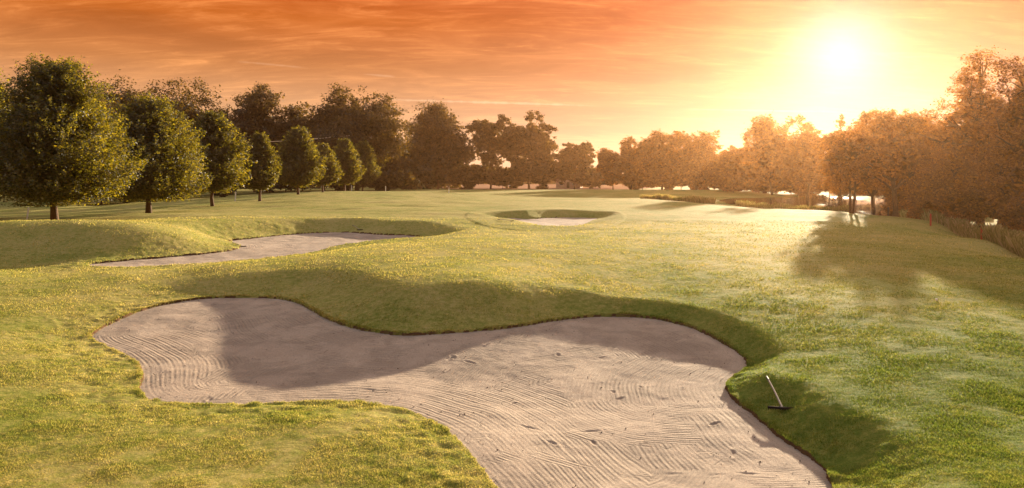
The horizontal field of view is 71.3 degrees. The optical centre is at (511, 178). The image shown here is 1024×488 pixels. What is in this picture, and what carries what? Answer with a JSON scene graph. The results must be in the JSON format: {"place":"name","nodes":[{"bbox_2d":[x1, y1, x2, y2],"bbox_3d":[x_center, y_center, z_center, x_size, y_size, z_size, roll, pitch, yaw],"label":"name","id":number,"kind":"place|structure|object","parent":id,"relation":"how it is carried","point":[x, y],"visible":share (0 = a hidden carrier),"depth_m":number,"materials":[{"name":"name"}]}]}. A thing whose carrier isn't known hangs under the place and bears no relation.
{"place":"outdoors","nodes":[
{"label":"outdoors","id":0,"kind":"place"},
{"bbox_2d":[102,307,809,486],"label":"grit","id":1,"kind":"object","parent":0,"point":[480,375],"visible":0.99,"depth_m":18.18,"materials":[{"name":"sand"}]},
{"bbox_2d":[0,183,1023,487],"bbox_3d":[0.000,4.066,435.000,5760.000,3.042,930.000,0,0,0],"label":"ground","id":2,"kind":"structure","parent":0,"point":[428,209],"depth_m":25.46,"materials":[{"name":"green plant"}]},
{"bbox_2d":[0,66,17,201],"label":"lime tree","id":3,"kind":"object","parent":2,"relation":"on","point":[1,91],"visible":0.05,"depth_m":68.22,"materials":[{"name":"green plant"}]},
{"bbox_2d":[0,51,154,219],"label":"lime tree","id":4,"kind":"object","parent":2,"relation":"on","point":[50,124],"visible":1,"depth_m":57.88,"materials":[{"name":"green plant"}]},
{"bbox_2d":[69,93,123,201],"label":"broadleaf tree","id":5,"kind":"object","parent":2,"relation":"on","point":[108,106],"visible":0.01,"depth_m":126.06,"materials":[{"name":"green plant"}]},
{"bbox_2d":[71,183,131,202],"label":"bush","id":6,"kind":"object","parent":2,"relation":"on","point":[106,196],"visible":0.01,"depth_m":118.94,"materials":[{"name":"green plant"}]},
{"bbox_2d":[87,69,186,199],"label":"broadleaf tree","id":7,"kind":"object","parent":2,"relation":"on","point":[123,96],"visible":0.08,"depth_m":149.70,"materials":[{"name":"green plant"}]},
{"bbox_2d":[95,91,214,212],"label":"lime tree","id":8,"kind":"object","parent":2,"relation":"on","point":[161,137],"visible":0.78,"depth_m":74.22,"materials":[{"name":"green plant"}]},
{"bbox_2d":[134,76,246,152],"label":"broadleaf tree","id":9,"kind":"object","parent":2,"relation":"on","point":[187,107],"visible":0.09,"depth_m":166.21,"materials":[{"name":"green plant"}]},
{"bbox_2d":[165,188,234,199],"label":"bush","id":10,"kind":"object","parent":2,"relation":"on","point":[223,195],"visible":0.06,"depth_m":150.03,"materials":[{"name":"green plant"}]},
{"bbox_2d":[178,109,257,205],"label":"lime tree","id":11,"kind":"object","parent":2,"relation":"on","point":[223,151],"visible":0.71,"depth_m":92.47,"materials":[{"name":"green plant"}]},
{"bbox_2d":[214,110,246,194],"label":"broadleaf tree","id":12,"kind":"object","parent":2,"relation":"on","point":[227,117],"visible":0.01,"depth_m":177.93,"materials":[{"name":"green plant"}]},
{"bbox_2d":[33,172,460,188],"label":"distant wood","id":13,"kind":"object","parent":2,"relation":"on","point":[443,185],"visible":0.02,"depth_m":352.64,"materials":[{"name":"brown plant"}]},
{"bbox_2d":[89,232,414,266],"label":"bunker sand","id":14,"kind":"structure","parent":2,"relation":"on","point":[273,246],"depth_m":45.06,"materials":[{"name":"beige sand"}]},
{"bbox_2d":[214,81,296,191],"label":"broadleaf tree","id":15,"kind":"object","parent":2,"relation":"on","point":[252,118],"visible":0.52,"depth_m":211.19,"materials":[{"name":"green plant"}]},
{"bbox_2d":[230,157,280,194],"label":"bush","id":16,"kind":"object","parent":2,"relation":"on","point":[275,185],"depth_m":178.10,"materials":[{"name":"green plant"}]},
{"bbox_2d":[239,132,283,200],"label":"lime tree","id":17,"kind":"object","parent":2,"relation":"on","point":[264,173],"visible":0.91,"depth_m":110.74,"materials":[{"name":"green plant"}]},
{"bbox_2d":[256,182,312,192],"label":"bush","id":18,"kind":"object","parent":2,"relation":"on","point":[285,187],"visible":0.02,"depth_m":199.03,"materials":[{"name":"green plant"}]},
{"bbox_2d":[267,101,312,190],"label":"broadleaf tree","id":19,"kind":"object","parent":2,"relation":"on","point":[282,112],"visible":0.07,"depth_m":219.12,"materials":[{"name":"green plant"}]},
{"bbox_2d":[274,125,328,194],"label":"lime tree","id":20,"kind":"object","parent":2,"relation":"on","point":[301,166],"visible":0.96,"depth_m":132.08,"materials":[{"name":"green plant"}]},
{"bbox_2d":[282,101,360,190],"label":"broadleaf tree","id":21,"kind":"object","parent":2,"relation":"on","point":[320,111],"visible":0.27,"depth_m":216.02,"materials":[{"name":"green plant"}]},
{"bbox_2d":[292,183,355,190],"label":"bush","id":22,"kind":"object","parent":2,"relation":"on","point":[339,187],"visible":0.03,"depth_m":206.59,"materials":[{"name":"green plant"}]},
{"bbox_2d":[313,142,345,191],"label":"lime tree","id":23,"kind":"object","parent":2,"relation":"on","point":[329,177],"visible":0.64,"depth_m":152.91,"materials":[{"name":"green plant"}]},
{"bbox_2d":[333,138,367,190],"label":"lime tree","id":24,"kind":"object","parent":2,"relation":"on","point":[349,161],"visible":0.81,"depth_m":174.30,"materials":[{"name":"green plant"}]},
{"bbox_2d":[305,81,419,190],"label":"broadleaf tree","id":25,"kind":"object","parent":2,"relation":"on","point":[374,126],"visible":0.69,"depth_m":210.83,"materials":[{"name":"green plant"}]},
{"bbox_2d":[353,140,380,190],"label":"lime tree","id":26,"kind":"object","parent":2,"relation":"on","point":[371,174],"visible":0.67,"depth_m":198.29,"materials":[{"name":"green plant"}]},
{"bbox_2d":[376,151,390,189],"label":"lime tree","id":27,"kind":"object","parent":2,"relation":"on","point":[385,160],"visible":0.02,"depth_m":221.60,"materials":[{"name":"green plant"}]},
{"bbox_2d":[360,158,420,190],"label":"bush","id":28,"kind":"object","parent":2,"relation":"on","point":[392,175],"visible":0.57,"depth_m":211.01,"materials":[{"name":"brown plant"}]},
{"bbox_2d":[389,139,434,189],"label":"broadleaf tree","id":29,"kind":"object","parent":2,"relation":"on","point":[413,166],"visible":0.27,"depth_m":267.53,"materials":[{"name":"green plant"}]},
{"bbox_2d":[400,98,475,188],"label":"broadleaf tree","id":30,"kind":"object","parent":2,"relation":"on","point":[445,151],"visible":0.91,"depth_m":310.30,"materials":[{"name":"green plant"}]},
{"bbox_2d":[420,171,461,188],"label":"bush","id":31,"kind":"object","parent":2,"relation":"on","point":[427,184],"visible":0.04,"depth_m":326.07,"materials":[{"name":"brown plant"}]},
{"bbox_2d":[93,298,831,487],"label":"bunker sand","id":32,"kind":"structure","parent":2,"relation":"on","point":[565,417],"depth_m":17.99,"materials":[{"name":"beige sand"}]},
{"bbox_2d":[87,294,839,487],"bbox_3d":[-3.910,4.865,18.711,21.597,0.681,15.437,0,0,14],"label":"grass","id":33,"kind":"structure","parent":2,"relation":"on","point":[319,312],"depth_m":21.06,"materials":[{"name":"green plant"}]},
{"bbox_2d":[479,180,621,183],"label":"distant wood","id":34,"kind":"object","parent":2,"relation":"on","point":[550,182],"depth_m":627.81,"materials":[{"name":"brown plant"}]},
{"bbox_2d":[509,217,596,225],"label":"bunker sand","id":35,"kind":"structure","parent":2,"relation":"on","point":[563,221],"depth_m":68.31,"materials":[{"name":"beige sand"}]},
{"bbox_2d":[595,147,633,189],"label":"broadleaf tree","id":36,"kind":"object","parent":2,"relation":"on","point":[610,166],"visible":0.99,"depth_m":271.86,"materials":[{"name":"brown plant"}]},
{"bbox_2d":[618,135,640,189],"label":"broadleaf tree","id":37,"kind":"object","parent":2,"relation":"on","point":[626,148],"visible":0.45,"depth_m":282.34,"materials":[{"name":"orange plant"}]},
{"bbox_2d":[608,173,660,189],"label":"bush","id":38,"kind":"object","parent":2,"relation":"on","point":[639,183],"visible":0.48,"depth_m":283.37,"materials":[{"name":"brown plant"}]},
{"bbox_2d":[631,128,688,189],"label":"broadleaf tree","id":39,"kind":"object","parent":2,"relation":"on","point":[654,151],"visible":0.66,"depth_m":261.15,"materials":[{"name":"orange plant"}]},
{"bbox_2d":[639,193,716,203],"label":"reeds","id":40,"kind":"object","parent":2,"relation":"on","point":[697,199],"visible":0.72,"depth_m":124.63,"materials":[{"name":"plant"}]},
{"bbox_2d":[652,167,709,189],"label":"bush","id":41,"kind":"object","parent":2,"relation":"on","point":[666,180],"visible":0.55,"depth_m":257.80,"materials":[{"name":"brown plant"}]},
{"bbox_2d":[667,130,723,189],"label":"broadleaf tree","id":42,"kind":"object","parent":2,"relation":"on","point":[696,153],"visible":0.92,"depth_m":249.98,"materials":[{"name":"orange plant"}]},
{"bbox_2d":[699,149,729,189],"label":"broadleaf tree","id":43,"kind":"object","parent":2,"relation":"on","point":[703,179],"visible":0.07,"depth_m":250.66,"materials":[{"name":"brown plant"}]},
{"bbox_2d":[706,171,750,192],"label":"bush","id":44,"kind":"object","parent":2,"relation":"on","point":[727,181],"visible":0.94,"depth_m":211.58,"materials":[{"name":"brown plant"}]},
{"bbox_2d":[712,145,750,190],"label":"broadleaf tree","id":45,"kind":"object","parent":2,"relation":"on","point":[725,157],"visible":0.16,"depth_m":228.60,"materials":[{"name":"orange plant"}]},
{"bbox_2d":[720,152,760,191],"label":"broadleaf tree","id":46,"kind":"object","parent":2,"relation":"on","point":[736,168],"visible":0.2,"depth_m":220.76,"materials":[{"name":"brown plant"}]},
{"bbox_2d":[746,180,783,192],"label":"bush","id":47,"kind":"object","parent":2,"relation":"on","point":[764,188],"visible":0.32,"depth_m":205.84,"materials":[{"name":"brown plant"}]},
{"bbox_2d":[739,114,793,194],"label":"broadleaf tree","id":48,"kind":"object","parent":2,"relation":"on","point":[764,155],"visible":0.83,"depth_m":197.34,"materials":[{"name":"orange plant"}]},
{"bbox_2d":[760,170,796,193],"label":"bush","id":49,"kind":"object","parent":2,"relation":"on","point":[778,185],"visible":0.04,"depth_m":200.64,"materials":[{"name":"brown plant"}]},
{"bbox_2d":[766,376,792,409],"bbox_3d":[5.913,4.816,16.099,0.600,0.267,1.717,0,0,8],"label":"bunker rake","id":50,"kind":"object","parent":2,"relation":"on","point":[780,407],"visible":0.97,"depth_m":15.34,"materials":[{"name":"plastic"}]},
{"bbox_2d":[780,180,801,193],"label":"bush","id":51,"kind":"object","parent":2,"relation":"on","point":[788,187],"visible":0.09,"depth_m":198.30,"materials":[{"name":"green plant"}]},
{"bbox_2d":[735,200,848,211],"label":"reeds","id":52,"kind":"object","parent":2,"relation":"on","point":[843,208],"visible":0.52,"depth_m":92.89,"materials":[{"name":"plant"}]},
{"bbox_2d":[777,114,826,197],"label":"broadleaf tree","id":53,"kind":"object","parent":2,"relation":"on","point":[801,164],"visible":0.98,"depth_m":177.70,"materials":[{"name":"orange plant"}]},
{"bbox_2d":[784,170,851,197],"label":"bush","id":54,"kind":"object","parent":2,"relation":"on","point":[815,190],"visible":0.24,"depth_m":181.93,"materials":[{"name":"brown plant"}]},
{"bbox_2d":[816,113,854,199],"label":"broadleaf tree","id":55,"kind":"object","parent":2,"relation":"on","point":[841,122],"visible":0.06,"depth_m":160.04,"materials":[{"name":"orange plant"}]},
{"bbox_2d":[809,122,885,213],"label":"pond tree","id":56,"kind":"object","parent":2,"relation":"on","point":[842,156],"visible":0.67,"depth_m":76.49,"materials":[{"name":"green plant"}]},
{"bbox_2d":[824,177,881,201],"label":"bush","id":57,"kind":"object","parent":2,"relation":"on","point":[845,192],"visible":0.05,"depth_m":150.17,"materials":[{"name":"brown plant"}]},
{"bbox_2d":[856,108,887,209],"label":"broadleaf tree","id":58,"kind":"object","parent":2,"relation":"on","point":[864,116],"visible":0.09,"depth_m":109.81,"materials":[{"name":"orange plant"}]},
{"bbox_2d":[850,126,934,216],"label":"pond tree","id":59,"kind":"object","parent":2,"relation":"on","point":[894,153],"visible":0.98,"depth_m":72.75,"materials":[{"name":"green plant"}]},
{"bbox_2d":[874,179,910,215],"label":"bush","id":60,"kind":"object","parent":2,"relation":"on","point":[887,195],"visible":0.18,"depth_m":95.08,"materials":[{"name":"brown plant"}]},
{"bbox_2d":[851,107,941,207],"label":"broadleaf tree","id":61,"kind":"object","parent":2,"relation":"on","point":[889,122],"visible":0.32,"depth_m":93.73,"materials":[{"name":"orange plant"}]},
{"bbox_2d":[903,161,957,219],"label":"willow bush","id":62,"kind":"object","parent":2,"relation":"on","point":[930,184],"visible":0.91,"depth_m":69.09,"materials":[{"name":"green plant"}]},
{"bbox_2d":[896,149,966,213],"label":"broadleaf tree","id":63,"kind":"object","parent":2,"relation":"on","point":[958,184],"visible":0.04,"depth_m":80.49,"materials":[{"name":"plant"}]},
{"bbox_2d":[910,119,959,213],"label":"broadleaf tree","id":64,"kind":"object","parent":2,"relation":"on","point":[926,140],"visible":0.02,"depth_m":88.72,"materials":[{"name":"green plant"}]},
{"bbox_2d":[908,45,1009,227],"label":"broadleaf tree","id":65,"kind":"object","parent":2,"relation":"on","point":[964,133],"visible":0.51,"depth_m":71.21,"materials":[{"name":"green plant"}]},
{"bbox_2d":[898,208,1023,257],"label":"reeds","id":66,"kind":"object","parent":2,"relation":"on","point":[1011,240],"visible":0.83,"depth_m":50.50,"materials":[{"name":"plant"}]},
{"bbox_2d":[929,188,992,225],"bbox_3d":[41.190,2.780,65.773,4.639,3.906,4.812,0,0,0],"label":"bush","id":67,"kind":"object","parent":2,"relation":"on","point":[960,204],"visible":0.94,"depth_m":64.98,"materials":[{"name":"green plant"}]},
{"bbox_2d":[963,149,1007,219],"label":"bush","id":68,"kind":"object","parent":2,"relation":"on","point":[994,214],"visible":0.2,"depth_m":65.50,"materials":[{"name":"green plant"}]},
{"bbox_2d":[961,55,1023,196],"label":"broadleaf tree","id":69,"kind":"object","parent":2,"relation":"on","point":[1010,124],"visible":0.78,"depth_m":61.75,"materials":[{"name":"green plant"}]},
{"bbox_2d":[975,133,1023,206],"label":"bush","id":70,"kind":"object","parent":2,"relation":"on","point":[1013,185],"visible":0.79,"depth_m":58.68,"materials":[{"name":"green plant"}]},
{"bbox_2d":[996,192,1023,230],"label":"bush","id":71,"kind":"object","parent":2,"relation":"on","point":[1010,212],"visible":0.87,"depth_m":51.33,"materials":[{"name":"green plant"}]},
{"bbox_2d":[0,0,1023,173],"label":"sky","id":72,"kind":"structure","parent":0,"point":[599,72],"materials":[{"name":"orange"}]},
{"bbox_2d":[442,184,660,188],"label":"field","id":73,"kind":"structure","parent":0,"point":[524,186],"depth_m":381.25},
{"bbox_2d":[447,163,495,188],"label":"bush","id":74,"kind":"object","parent":73,"relation":"on","point":[472,177],"visible":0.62,"depth_m":331.82,"materials":[{"name":"green plant"}]},
{"bbox_2d":[463,114,510,188],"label":"broadleaf tree","id":75,"kind":"object","parent":73,"relation":"on","point":[487,140],"visible":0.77,"depth_m":331.68,"materials":[{"name":"green plant"}]},
{"bbox_2d":[476,164,533,187],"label":"bush","id":76,"kind":"object","parent":73,"relation":"on","point":[501,175],"visible":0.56,"depth_m":336.72,"materials":[{"name":"green plant"}]},
{"bbox_2d":[499,110,558,188],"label":"broadleaf tree","id":77,"kind":"object","parent":73,"relation":"on","point":[519,141],"visible":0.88,"depth_m":325.48,"materials":[{"name":"green plant"}]},
{"bbox_2d":[507,145,570,188],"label":"bush","id":78,"kind":"object","parent":73,"relation":"on","point":[541,170],"visible":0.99,"depth_m":319.83,"materials":[{"name":"green plant"}]},
{"bbox_2d":[556,178,582,187],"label":"house","id":79,"kind":"structure","parent":73,"relation":"on","point":[568,184],"depth_m":365.16,"materials":[{"name":"tile"}]},
{"bbox_2d":[549,140,596,188],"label":"broadleaf tree","id":80,"kind":"object","parent":73,"relation":"on","point":[569,157],"visible":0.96,"depth_m":317.28,"materials":[{"name":"green plant"}]},
{"bbox_2d":[557,167,619,188],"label":"bush","id":81,"kind":"object","parent":73,"relation":"on","point":[593,180],"visible":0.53,"depth_m":341.22,"materials":[{"name":"green plant"}]},
{"bbox_2d":[720,197,892,215],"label":"water","id":82,"kind":"structure","parent":0,"point":[862,205],"depth_m":150.56,"materials":[{"name":"yellow liquid"}]}
]}

